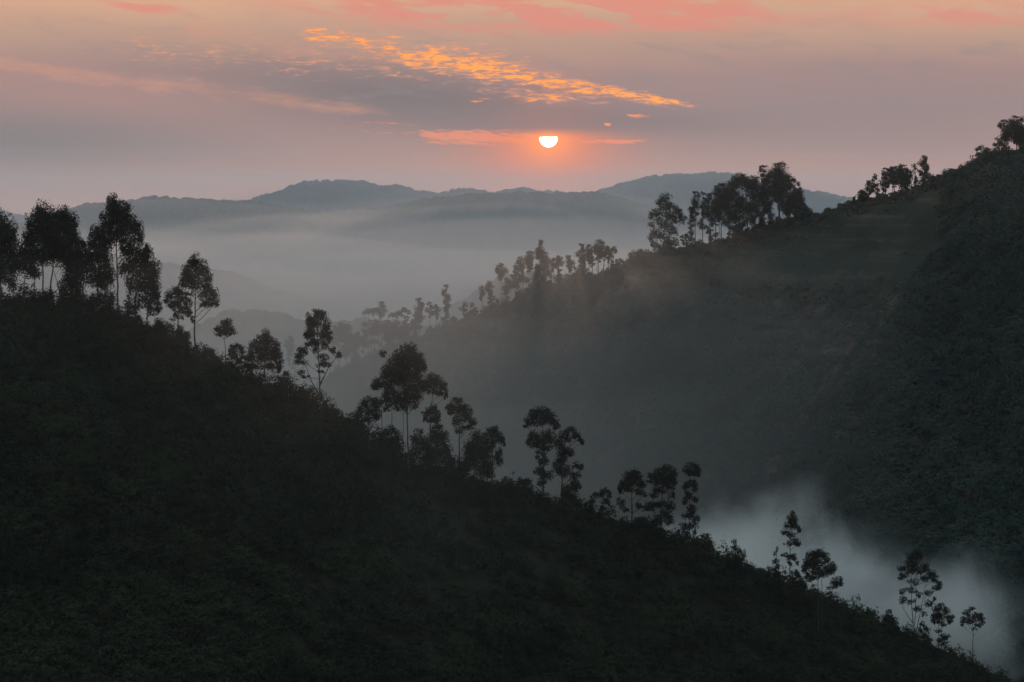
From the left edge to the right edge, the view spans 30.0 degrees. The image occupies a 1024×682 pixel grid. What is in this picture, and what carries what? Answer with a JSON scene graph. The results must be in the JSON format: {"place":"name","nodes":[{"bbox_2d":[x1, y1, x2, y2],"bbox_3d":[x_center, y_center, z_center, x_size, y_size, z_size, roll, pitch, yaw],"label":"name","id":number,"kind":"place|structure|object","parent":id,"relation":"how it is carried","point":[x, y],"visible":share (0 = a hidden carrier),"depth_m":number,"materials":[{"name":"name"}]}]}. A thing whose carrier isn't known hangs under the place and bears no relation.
{"place":"outdoors","nodes":[
{"label":"outdoors","id":0,"kind":"place"},
{"bbox_2d":[1,255,373,330],"bbox_3d":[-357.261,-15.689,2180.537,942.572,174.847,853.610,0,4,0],"label":"hills","id":1,"kind":"structure","parent":0,"point":[237,291],"depth_m":2139.10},
{"bbox_2d":[170,309,427,395],"bbox_3d":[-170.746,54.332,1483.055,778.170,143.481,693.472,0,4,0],"label":"hills","id":2,"kind":"structure","parent":0,"point":[249,325],"depth_m":1579.17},
{"bbox_2d":[9,190,731,322],"bbox_3d":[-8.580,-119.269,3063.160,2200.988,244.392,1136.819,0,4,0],"label":"hills","id":3,"kind":"structure","parent":0,"point":[396,257],"depth_m":3168.94,"materials":[{"name":"grey"}]},
{"bbox_2d":[0,171,855,232],"bbox_3d":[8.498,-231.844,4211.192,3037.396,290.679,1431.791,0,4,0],"label":"hills","id":4,"kind":"structure","parent":0,"point":[346,196],"depth_m":4458.22,"materials":[{"name":"grey"}]},
{"bbox_2d":[407,270,567,329],"bbox_3d":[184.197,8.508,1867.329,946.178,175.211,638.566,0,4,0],"label":"hills","id":5,"kind":"structure","parent":0,"point":[455,311],"depth_m":1873.10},
{"bbox_2d":[0,312,986,681],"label":"hillside","id":6,"kind":"structure","parent":0,"point":[540,568],"depth_m":359.38,"materials":[{"name":"plant"}]},
{"bbox_2d":[0,207,19,311],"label":"eucalyptus tree","id":7,"kind":"object","parent":6,"relation":"on","point":[7,238],"visible":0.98,"depth_m":371.64,"materials":[{"name":"green plant"}]},
{"bbox_2d":[1,248,39,307],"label":"eucalyptus tree","id":8,"kind":"object","parent":6,"relation":"on","point":[20,263],"visible":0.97,"depth_m":372.87,"materials":[{"name":"green plant"}]},
{"bbox_2d":[13,199,66,309],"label":"eucalyptus tree","id":9,"kind":"object","parent":6,"relation":"on","point":[35,238],"visible":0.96,"depth_m":372.23,"materials":[{"name":"green plant"}]},
{"bbox_2d":[43,204,89,308],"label":"eucalyptus tree","id":10,"kind":"object","parent":6,"relation":"on","point":[71,241],"visible":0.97,"depth_m":372.64,"materials":[{"name":"green plant"}]},
{"bbox_2d":[54,247,91,318],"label":"eucalyptus tree","id":11,"kind":"object","parent":6,"relation":"on","point":[76,294],"visible":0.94,"depth_m":375.11,"materials":[{"name":"green plant"}]},
{"bbox_2d":[83,223,117,316],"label":"eucalyptus tree","id":12,"kind":"object","parent":6,"relation":"on","point":[98,276],"visible":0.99,"depth_m":377.07,"materials":[{"name":"green plant"}]},
{"bbox_2d":[95,192,144,309],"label":"eucalyptus tree","id":13,"kind":"object","parent":6,"relation":"on","point":[119,221],"visible":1,"depth_m":378.30,"materials":[{"name":"green plant"}]},
{"bbox_2d":[116,242,162,322],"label":"eucalyptus tree","id":14,"kind":"object","parent":6,"relation":"on","point":[148,269],"visible":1,"depth_m":380.31,"materials":[{"name":"green plant"}]},
{"bbox_2d":[151,317,177,345],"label":"shrub","id":15,"kind":"object","parent":6,"relation":"on","point":[158,323],"visible":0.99,"depth_m":381.24,"materials":[{"name":"green plant"}]},
{"bbox_2d":[162,285,193,325],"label":"eucalyptus tree","id":16,"kind":"object","parent":6,"relation":"on","point":[178,301],"visible":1,"depth_m":382.28,"materials":[{"name":"green plant"}]},
{"bbox_2d":[170,325,193,352],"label":"eucalyptus tree","id":17,"kind":"object","parent":6,"relation":"on","point":[179,330],"visible":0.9,"depth_m":381.92,"materials":[{"name":"green plant"}]},
{"bbox_2d":[178,251,220,359],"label":"eucalyptus tree","id":18,"kind":"object","parent":6,"relation":"on","point":[192,276],"visible":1,"depth_m":382.20,"materials":[{"name":"green plant"}]},
{"bbox_2d":[198,344,220,363],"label":"shrub","id":19,"kind":"object","parent":6,"relation":"on","point":[206,350],"visible":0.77,"depth_m":384.45,"materials":[{"name":"green plant"}]},
{"bbox_2d":[211,318,237,360],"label":"eucalyptus tree","id":20,"kind":"object","parent":6,"relation":"on","point":[225,325],"visible":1,"depth_m":384.82,"materials":[{"name":"green plant"}]},
{"bbox_2d":[227,342,245,372],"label":"eucalyptus tree","id":21,"kind":"object","parent":6,"relation":"on","point":[233,354],"visible":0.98,"depth_m":385.72,"materials":[{"name":"green plant"}]},
{"bbox_2d":[243,327,283,382],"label":"eucalyptus tree","id":22,"kind":"object","parent":6,"relation":"on","point":[263,349],"visible":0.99,"depth_m":382.66,"materials":[{"name":"green plant"}]},
{"bbox_2d":[275,370,298,399],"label":"eucalyptus tree","id":23,"kind":"object","parent":6,"relation":"on","point":[285,381],"visible":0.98,"depth_m":384.22,"materials":[{"name":"green plant"}]},
{"bbox_2d":[293,308,341,427],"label":"eucalyptus tree","id":24,"kind":"object","parent":6,"relation":"on","point":[312,322],"visible":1,"depth_m":382.15,"materials":[{"name":"green plant"}]},
{"bbox_2d":[354,395,382,459],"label":"eucalyptus tree","id":25,"kind":"object","parent":6,"relation":"on","point":[369,411],"visible":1,"depth_m":384.78,"materials":[{"name":"green plant"}]},
{"bbox_2d":[372,424,404,452],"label":"shrub","id":26,"kind":"object","parent":6,"relation":"on","point":[385,432],"visible":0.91,"depth_m":393.36,"materials":[{"name":"green plant"}]},
{"bbox_2d":[378,385,403,444],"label":"eucalyptus tree","id":27,"kind":"object","parent":6,"relation":"on","point":[387,398],"visible":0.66,"depth_m":393.94,"materials":[{"name":"green plant"}]},
{"bbox_2d":[370,341,427,479],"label":"eucalyptus tree","id":28,"kind":"object","parent":6,"relation":"on","point":[402,363],"visible":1,"depth_m":384.70,"materials":[{"name":"green plant"}]},
{"bbox_2d":[406,428,432,467],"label":"shrub","id":29,"kind":"object","parent":6,"relation":"on","point":[419,440],"visible":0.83,"depth_m":396.09,"materials":[{"name":"green plant"}]},
{"bbox_2d":[421,403,441,434],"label":"eucalyptus tree","id":30,"kind":"object","parent":6,"relation":"on","point":[428,413],"visible":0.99,"depth_m":396.68,"materials":[{"name":"green plant"}]},
{"bbox_2d":[424,371,448,466],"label":"eucalyptus tree","id":31,"kind":"object","parent":6,"relation":"on","point":[431,379],"visible":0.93,"depth_m":394.97,"materials":[{"name":"green plant"}]},
{"bbox_2d":[421,423,455,487],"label":"eucalyptus tree","id":32,"kind":"object","parent":6,"relation":"on","point":[443,451],"visible":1,"depth_m":391.07,"materials":[{"name":"green plant"}]},
{"bbox_2d":[445,454,469,481],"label":"shrub","id":33,"kind":"object","parent":6,"relation":"on","point":[460,468],"visible":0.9,"depth_m":396.73,"materials":[{"name":"green plant"}]},
{"bbox_2d":[445,397,477,481],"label":"eucalyptus tree","id":34,"kind":"object","parent":6,"relation":"on","point":[460,409],"visible":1,"depth_m":398.70,"materials":[{"name":"green plant"}]},
{"bbox_2d":[460,428,495,494],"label":"eucalyptus tree","id":35,"kind":"object","parent":6,"relation":"on","point":[474,450],"visible":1,"depth_m":396.98,"materials":[{"name":"green plant"}]},
{"bbox_2d":[483,425,505,484],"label":"eucalyptus tree","id":36,"kind":"object","parent":6,"relation":"on","point":[493,433],"visible":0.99,"depth_m":399.59,"materials":[{"name":"green plant"}]},
{"bbox_2d":[0,286,1020,681],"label":"undergrowth","id":37,"kind":"object","parent":6,"relation":"on","point":[118,330],"visible":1,"depth_m":350.08,"materials":[{"name":"green plant"}]},
{"bbox_2d":[520,405,560,501],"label":"eucalyptus tree","id":38,"kind":"object","parent":6,"relation":"on","point":[546,415],"visible":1,"depth_m":401.28,"materials":[{"name":"green plant"}]},
{"bbox_2d":[551,426,584,499],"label":"eucalyptus tree","id":39,"kind":"object","parent":6,"relation":"on","point":[560,469],"visible":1,"depth_m":403.05,"materials":[{"name":"green plant"}]},
{"bbox_2d":[554,493,581,510],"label":"shrub","id":40,"kind":"object","parent":6,"relation":"on","point":[569,500],"visible":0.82,"depth_m":403.57,"materials":[{"name":"green plant"}]},
{"bbox_2d":[588,487,611,518],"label":"eucalyptus tree","id":41,"kind":"object","parent":6,"relation":"on","point":[591,501],"visible":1,"depth_m":404.90,"materials":[{"name":"green plant"}]},
{"bbox_2d":[616,467,647,521],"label":"eucalyptus tree","id":42,"kind":"object","parent":6,"relation":"on","point":[631,479],"visible":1,"depth_m":406.08,"materials":[{"name":"green plant"}]},
{"bbox_2d":[636,518,664,539],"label":"shrub","id":43,"kind":"object","parent":6,"relation":"on","point":[649,529],"visible":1,"depth_m":404.66,"materials":[{"name":"green plant"}]},
{"bbox_2d":[634,463,677,537],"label":"eucalyptus tree","id":44,"kind":"object","parent":6,"relation":"on","point":[669,479],"visible":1,"depth_m":406.04,"materials":[{"name":"green plant"}]},
{"bbox_2d":[678,461,701,547],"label":"eucalyptus tree","id":45,"kind":"object","parent":6,"relation":"on","point":[689,472],"visible":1,"depth_m":406.69,"materials":[{"name":"green plant"}]},
{"bbox_2d":[701,533,717,554],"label":"shrub","id":46,"kind":"object","parent":6,"relation":"on","point":[706,541],"visible":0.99,"depth_m":410.63,"materials":[{"name":"green plant"}]},
{"bbox_2d":[726,539,747,565],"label":"shrub","id":47,"kind":"object","parent":6,"relation":"on","point":[738,551],"visible":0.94,"depth_m":411.11,"materials":[{"name":"green plant"}]},
{"bbox_2d":[771,546,780,585],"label":"eucalyptus tree","id":48,"kind":"object","parent":6,"relation":"on","point":[777,572],"visible":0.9,"depth_m":411.70,"materials":[{"name":"green plant"}]},
{"bbox_2d":[780,509,801,584],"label":"eucalyptus tree","id":49,"kind":"object","parent":6,"relation":"on","point":[794,520],"visible":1,"depth_m":412.85,"materials":[{"name":"green plant"}]},
{"bbox_2d":[786,569,806,591],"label":"bushy tree","id":50,"kind":"object","parent":6,"relation":"on","point":[801,584],"visible":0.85,"depth_m":413.03,"materials":[{"name":"green plant"}]},
{"bbox_2d":[801,547,843,629],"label":"eucalyptus tree","id":51,"kind":"object","parent":6,"relation":"on","point":[815,558],"visible":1,"depth_m":403.12,"materials":[{"name":"green plant"}]},
{"bbox_2d":[897,549,942,638],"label":"eucalyptus tree","id":52,"kind":"object","parent":6,"relation":"on","point":[916,556],"visible":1,"depth_m":420.90,"materials":[{"name":"green plant"}]},
{"bbox_2d":[915,621,932,644],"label":"shrub","id":53,"kind":"object","parent":6,"relation":"on","point":[925,629],"visible":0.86,"depth_m":420.83,"materials":[{"name":"green plant"}]},
{"bbox_2d":[930,602,954,648],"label":"eucalyptus tree","id":54,"kind":"object","parent":6,"relation":"on","point":[937,616],"visible":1,"depth_m":422.27,"materials":[{"name":"green plant"}]},
{"bbox_2d":[944,646,960,668],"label":"shrub","id":55,"kind":"object","parent":6,"relation":"on","point":[953,654],"visible":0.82,"depth_m":413.30,"materials":[{"name":"green plant"}]},
{"bbox_2d":[959,606,985,662],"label":"eucalyptus tree","id":56,"kind":"object","parent":6,"relation":"on","point":[967,620],"visible":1,"depth_m":423.57,"materials":[{"name":"green plant"}]},
{"bbox_2d":[970,666,994,681],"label":"shrub","id":57,"kind":"object","parent":6,"relation":"on","point":[979,670],"visible":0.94,"depth_m":411.67,"materials":[{"name":"green plant"}]},
{"bbox_2d":[0,0,1023,215],"label":"sky","id":58,"kind":"structure","parent":0,"point":[235,100],"materials":[{"name":"pink"}]},
{"bbox_2d":[315,160,1023,567],"bbox_3d":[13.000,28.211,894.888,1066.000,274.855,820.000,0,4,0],"label":"hill","id":59,"kind":"structure","parent":0,"point":[901,226],"depth_m":692.23,"materials":[{"name":"plant"}]},
{"bbox_2d":[283,335,294,379],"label":"eucalyptus tree","id":60,"kind":"object","parent":59,"relation":"on","point":[289,346],"visible":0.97,"depth_m":951.08,"materials":[{"name":"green plant"}]},
{"bbox_2d":[338,324,354,368],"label":"eucalyptus tree","id":61,"kind":"object","parent":59,"relation":"on","point":[344,330],"visible":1,"depth_m":926.81,"materials":[{"name":"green plant"}]},
{"bbox_2d":[343,333,359,359],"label":"eucalyptus tree","id":62,"kind":"object","parent":59,"relation":"on","point":[349,344],"visible":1,"depth_m":922.42,"materials":[{"name":"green plant"}]},
{"bbox_2d":[357,328,370,360],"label":"eucalyptus tree","id":63,"kind":"object","parent":59,"relation":"on","point":[363,340],"visible":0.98,"depth_m":918.12,"materials":[{"name":"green plant"}]},
{"bbox_2d":[361,319,379,357],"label":"eucalyptus tree","id":64,"kind":"object","parent":59,"relation":"on","point":[368,331],"visible":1,"depth_m":909.42,"materials":[{"name":"green plant"}]},
{"bbox_2d":[369,319,384,352],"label":"eucalyptus tree","id":65,"kind":"object","parent":59,"relation":"on","point":[377,326],"visible":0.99,"depth_m":906.56,"materials":[{"name":"green plant"}]},
{"bbox_2d":[375,301,387,349],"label":"eucalyptus tree","id":66,"kind":"object","parent":59,"relation":"on","point":[382,308],"visible":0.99,"depth_m":904.19,"materials":[{"name":"green plant"}]},
{"bbox_2d":[380,319,394,346],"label":"eucalyptus tree","id":67,"kind":"object","parent":59,"relation":"on","point":[386,323],"visible":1,"depth_m":900.03,"materials":[{"name":"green plant"}]},
{"bbox_2d":[400,316,413,335],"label":"eucalyptus tree","id":68,"kind":"object","parent":59,"relation":"on","point":[406,328],"visible":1,"depth_m":893.28,"materials":[{"name":"green plant"}]},
{"bbox_2d":[413,298,425,338],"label":"eucalyptus tree","id":69,"kind":"object","parent":59,"relation":"on","point":[419,312],"visible":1,"depth_m":888.50,"materials":[{"name":"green plant"}]},
{"bbox_2d":[441,284,451,322],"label":"eucalyptus tree","id":70,"kind":"object","parent":59,"relation":"on","point":[446,298],"visible":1,"depth_m":873.60,"materials":[{"name":"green plant"}]},
{"bbox_2d":[495,263,508,305],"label":"eucalyptus tree","id":71,"kind":"object","parent":59,"relation":"on","point":[499,271],"visible":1,"depth_m":833.27,"materials":[{"name":"green plant"}]},
{"bbox_2d":[501,277,512,300],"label":"eucalyptus tree","id":72,"kind":"object","parent":59,"relation":"on","point":[508,287],"visible":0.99,"depth_m":829.13,"materials":[{"name":"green plant"}]},
{"bbox_2d":[510,264,519,295],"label":"eucalyptus tree","id":73,"kind":"object","parent":59,"relation":"on","point":[514,276],"visible":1,"depth_m":821.75,"materials":[{"name":"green plant"}]},
{"bbox_2d":[516,266,530,296],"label":"eucalyptus tree","id":74,"kind":"object","parent":59,"relation":"on","point":[522,278],"visible":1,"depth_m":815.06,"materials":[{"name":"green plant"}]},
{"bbox_2d":[523,250,534,287],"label":"eucalyptus tree","id":75,"kind":"object","parent":59,"relation":"on","point":[528,259],"visible":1,"depth_m":814.49,"materials":[{"name":"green plant"}]},
{"bbox_2d":[533,239,544,285],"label":"eucalyptus tree","id":76,"kind":"object","parent":59,"relation":"on","point":[538,252],"visible":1,"depth_m":806.59,"materials":[{"name":"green plant"}]},
{"bbox_2d":[534,251,554,284],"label":"eucalyptus tree","id":77,"kind":"object","parent":59,"relation":"on","point":[544,264],"visible":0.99,"depth_m":801.87,"materials":[{"name":"green plant"}]},
{"bbox_2d":[574,243,586,279],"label":"eucalyptus tree","id":78,"kind":"object","parent":59,"relation":"on","point":[582,259],"visible":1,"depth_m":779.17,"materials":[{"name":"green plant"}]},
{"bbox_2d":[590,239,605,279],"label":"eucalyptus tree","id":79,"kind":"object","parent":59,"relation":"on","point":[597,249],"visible":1,"depth_m":768.22,"materials":[{"name":"green plant"}]},
{"bbox_2d":[624,248,651,268],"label":"broad bush","id":80,"kind":"object","parent":59,"relation":"on","point":[640,251],"visible":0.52,"depth_m":749.49,"materials":[{"name":"green plant"}]},
{"bbox_2d":[300,145,1023,555],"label":"hillside scrub","id":81,"kind":"object","parent":59,"relation":"on","point":[704,363],"visible":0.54,"depth_m":676.28,"materials":[{"name":"green plant"}]},
{"bbox_2d":[647,192,687,251],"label":"eucalyptus tree","id":82,"kind":"object","parent":59,"relation":"on","point":[666,206],"visible":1,"depth_m":740.42,"materials":[{"name":"green plant"}]},
{"bbox_2d":[687,206,695,240],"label":"eucalyptus tree","id":83,"kind":"object","parent":59,"relation":"on","point":[691,216],"visible":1,"depth_m":736.51,"materials":[{"name":"green plant"}]},
{"bbox_2d":[689,191,701,239],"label":"eucalyptus tree","id":84,"kind":"object","parent":59,"relation":"on","point":[695,203],"visible":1,"depth_m":736.92,"materials":[{"name":"green plant"}]},
{"bbox_2d":[699,193,716,242],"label":"eucalyptus tree","id":85,"kind":"object","parent":59,"relation":"on","point":[706,213],"visible":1,"depth_m":731.28,"materials":[{"name":"green plant"}]},
{"bbox_2d":[710,183,735,245],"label":"eucalyptus tree","id":86,"kind":"object","parent":59,"relation":"on","point":[725,197],"visible":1,"depth_m":725.51,"materials":[{"name":"green plant"}]},
{"bbox_2d":[718,188,736,240],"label":"eucalyptus tree","id":87,"kind":"object","parent":59,"relation":"on","point":[729,217],"visible":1,"depth_m":726.60,"materials":[{"name":"green plant"}]},
{"bbox_2d":[729,189,746,232],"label":"eucalyptus tree","id":88,"kind":"object","parent":59,"relation":"on","point":[736,220],"visible":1,"depth_m":728.98,"materials":[{"name":"green plant"}]},
{"bbox_2d":[723,172,758,231],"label":"eucalyptus tree","id":89,"kind":"object","parent":59,"relation":"on","point":[738,182],"visible":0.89,"depth_m":727.29,"materials":[{"name":"green plant"}]},
{"bbox_2d":[734,182,758,230],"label":"eucalyptus tree","id":90,"kind":"object","parent":59,"relation":"on","point":[743,203],"visible":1,"depth_m":725.13,"materials":[{"name":"green plant"}]},
{"bbox_2d":[747,175,767,230],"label":"eucalyptus tree","id":91,"kind":"object","parent":59,"relation":"on","point":[756,207],"visible":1,"depth_m":721.46,"materials":[{"name":"green plant"}]},
{"bbox_2d":[756,165,771,226],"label":"eucalyptus tree","id":92,"kind":"object","parent":59,"relation":"on","point":[764,185],"visible":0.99,"depth_m":722.08,"materials":[{"name":"green plant"}]},
{"bbox_2d":[759,176,774,223],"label":"eucalyptus tree","id":93,"kind":"object","parent":59,"relation":"on","point":[770,198],"visible":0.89,"depth_m":722.54,"materials":[{"name":"green plant"}]},
{"bbox_2d":[762,161,795,219],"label":"eucalyptus tree","id":94,"kind":"object","parent":59,"relation":"on","point":[786,184],"visible":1,"depth_m":716.08,"materials":[{"name":"green plant"}]},
{"bbox_2d":[773,171,786,227],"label":"eucalyptus tree","id":95,"kind":"object","parent":59,"relation":"on","point":[777,199],"visible":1,"depth_m":716.34,"materials":[{"name":"green plant"}]},
{"bbox_2d":[782,191,795,219],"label":"eucalyptus tree","id":96,"kind":"object","parent":59,"relation":"on","point":[789,204],"visible":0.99,"depth_m":717.76,"materials":[{"name":"green plant"}]},
{"bbox_2d":[791,187,807,222],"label":"eucalyptus tree","id":97,"kind":"object","parent":59,"relation":"on","point":[798,206],"visible":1,"depth_m":713.41,"materials":[{"name":"green plant"}]},
{"bbox_2d":[878,167,891,201],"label":"eucalyptus tree","id":98,"kind":"object","parent":59,"relation":"on","point":[885,183],"visible":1,"depth_m":699.30,"materials":[{"name":"green plant"}]},
{"bbox_2d":[886,166,898,192],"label":"eucalyptus tree","id":99,"kind":"object","parent":59,"relation":"on","point":[892,172],"visible":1,"depth_m":700.73,"materials":[{"name":"green plant"}]},
{"bbox_2d":[895,164,909,193],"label":"eucalyptus tree","id":100,"kind":"object","parent":59,"relation":"on","point":[901,176],"visible":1,"depth_m":699.05,"materials":[{"name":"green plant"}]},
{"bbox_2d":[917,155,929,181],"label":"eucalyptus tree","id":101,"kind":"object","parent":59,"relation":"on","point":[925,167],"visible":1,"depth_m":698.45,"materials":[{"name":"green plant"}]},
{"bbox_2d":[996,119,1013,154],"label":"eucalyptus tree","id":102,"kind":"object","parent":59,"relation":"on","point":[1007,136],"visible":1,"depth_m":679.46,"materials":[{"name":"green plant"}]},
{"bbox_2d":[1006,115,1023,150],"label":"eucalyptus tree","id":103,"kind":"object","parent":59,"relation":"on","point":[1016,124],"visible":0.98,"depth_m":683.01,"materials":[{"name":"green plant"}]},
{"bbox_2d":[762,218,1023,681],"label":"valley spur","id":104,"kind":"structure","parent":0,"point":[785,452],"depth_m":561.78,"materials":[{"name":"plant"}]},
{"bbox_2d":[762,293,901,504],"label":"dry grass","id":105,"kind":"structure","parent":104,"relation":"on","point":[803,417],"depth_m":599.84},
{"bbox_2d":[743,188,1023,678],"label":"spur scrub","id":106,"kind":"object","parent":104,"relation":"on","point":[1006,560],"visible":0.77,"depth_m":534.73,"materials":[{"name":"green plant"}]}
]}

